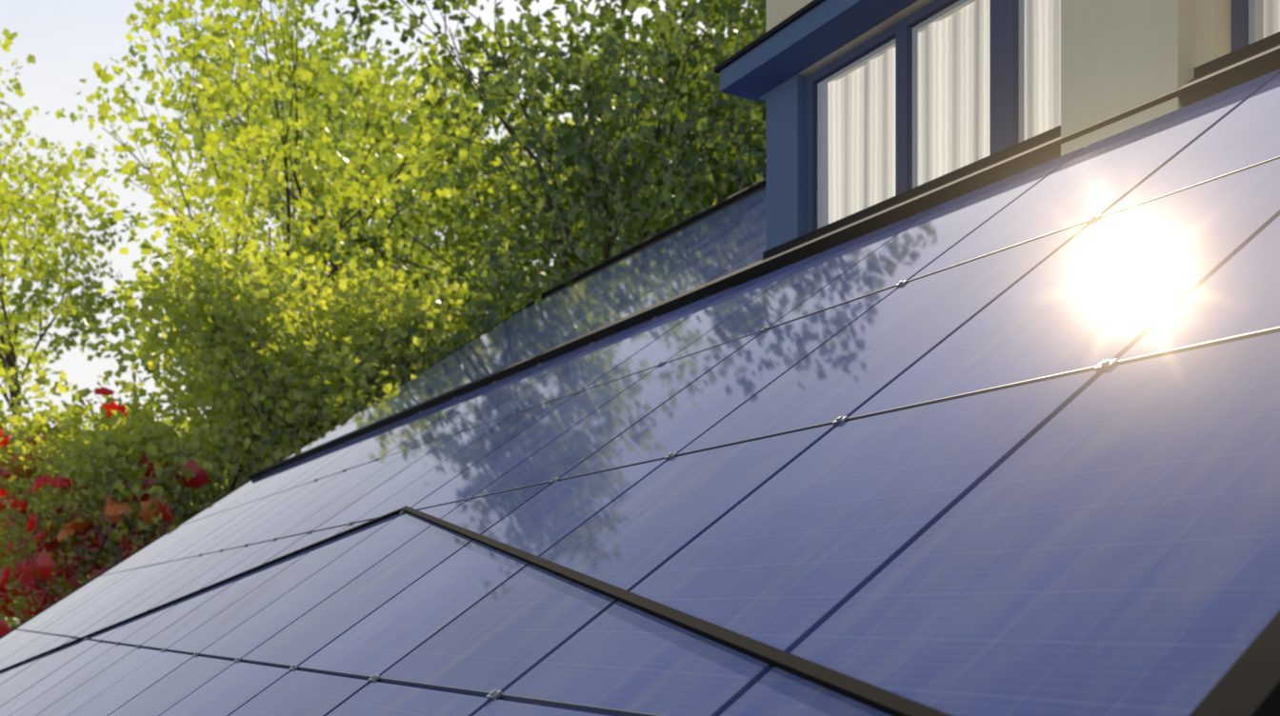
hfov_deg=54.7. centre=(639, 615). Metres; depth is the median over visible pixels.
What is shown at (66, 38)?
sky
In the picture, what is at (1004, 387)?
panel edges
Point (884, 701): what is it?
chevron flashing
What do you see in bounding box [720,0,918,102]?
dormer fascia
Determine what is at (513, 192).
tree leaves
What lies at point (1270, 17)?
window curtain
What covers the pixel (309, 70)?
tree leaves
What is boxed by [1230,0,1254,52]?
side window frame
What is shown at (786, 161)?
dormer corner post
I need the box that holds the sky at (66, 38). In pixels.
[0,0,757,619]
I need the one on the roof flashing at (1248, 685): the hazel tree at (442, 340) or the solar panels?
the solar panels
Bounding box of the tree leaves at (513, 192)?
[380,32,716,320]
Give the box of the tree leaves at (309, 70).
[183,15,765,318]
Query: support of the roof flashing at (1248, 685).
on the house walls
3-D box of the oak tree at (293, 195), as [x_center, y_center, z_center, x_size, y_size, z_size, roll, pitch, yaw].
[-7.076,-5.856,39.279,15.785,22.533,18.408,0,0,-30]
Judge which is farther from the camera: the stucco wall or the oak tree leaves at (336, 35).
the oak tree leaves at (336, 35)
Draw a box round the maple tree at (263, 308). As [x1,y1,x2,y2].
[0,167,508,599]
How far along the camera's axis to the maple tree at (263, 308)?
21.06 m
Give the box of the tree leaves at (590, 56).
[510,0,765,267]
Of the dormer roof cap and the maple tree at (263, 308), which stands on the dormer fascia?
the dormer roof cap
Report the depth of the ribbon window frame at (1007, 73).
7.64 m
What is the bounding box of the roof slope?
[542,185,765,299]
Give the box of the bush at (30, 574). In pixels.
[0,369,221,637]
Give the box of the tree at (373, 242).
[290,0,765,326]
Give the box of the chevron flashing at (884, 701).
[0,505,952,715]
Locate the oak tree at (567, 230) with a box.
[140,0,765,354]
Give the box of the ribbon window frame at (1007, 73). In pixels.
[806,0,1024,233]
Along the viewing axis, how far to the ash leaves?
39.81 m
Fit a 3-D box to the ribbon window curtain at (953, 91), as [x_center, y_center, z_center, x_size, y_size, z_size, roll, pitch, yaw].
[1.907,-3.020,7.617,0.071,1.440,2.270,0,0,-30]
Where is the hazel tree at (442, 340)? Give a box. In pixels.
[50,266,576,530]
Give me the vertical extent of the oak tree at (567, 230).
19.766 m
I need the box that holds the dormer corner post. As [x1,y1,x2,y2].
[765,74,832,251]
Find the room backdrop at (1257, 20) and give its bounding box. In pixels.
[1254,0,1261,41]
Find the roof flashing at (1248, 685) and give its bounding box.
[0,31,1279,715]
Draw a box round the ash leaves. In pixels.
[0,28,139,428]
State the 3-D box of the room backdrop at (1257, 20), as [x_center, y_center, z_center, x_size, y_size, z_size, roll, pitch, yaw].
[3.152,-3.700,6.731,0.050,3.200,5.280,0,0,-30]
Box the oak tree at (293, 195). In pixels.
[180,0,536,315]
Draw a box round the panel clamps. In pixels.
[71,214,1117,699]
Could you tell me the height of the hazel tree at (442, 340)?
13.293 m
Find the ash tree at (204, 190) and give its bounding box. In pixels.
[45,0,577,459]
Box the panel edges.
[15,156,1279,715]
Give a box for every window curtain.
[831,0,1060,222]
[1261,0,1279,39]
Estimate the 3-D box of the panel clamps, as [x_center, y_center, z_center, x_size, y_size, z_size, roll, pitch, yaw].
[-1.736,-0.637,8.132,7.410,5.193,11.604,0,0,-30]
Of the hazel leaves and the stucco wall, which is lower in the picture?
the hazel leaves
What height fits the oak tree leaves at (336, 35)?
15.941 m
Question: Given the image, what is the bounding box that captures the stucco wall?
[765,0,1230,156]
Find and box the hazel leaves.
[4,371,245,627]
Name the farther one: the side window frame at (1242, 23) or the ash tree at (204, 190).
the ash tree at (204, 190)
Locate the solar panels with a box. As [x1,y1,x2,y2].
[0,68,1279,715]
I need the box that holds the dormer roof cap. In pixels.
[714,0,825,74]
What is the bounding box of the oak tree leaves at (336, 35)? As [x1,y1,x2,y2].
[131,0,600,420]

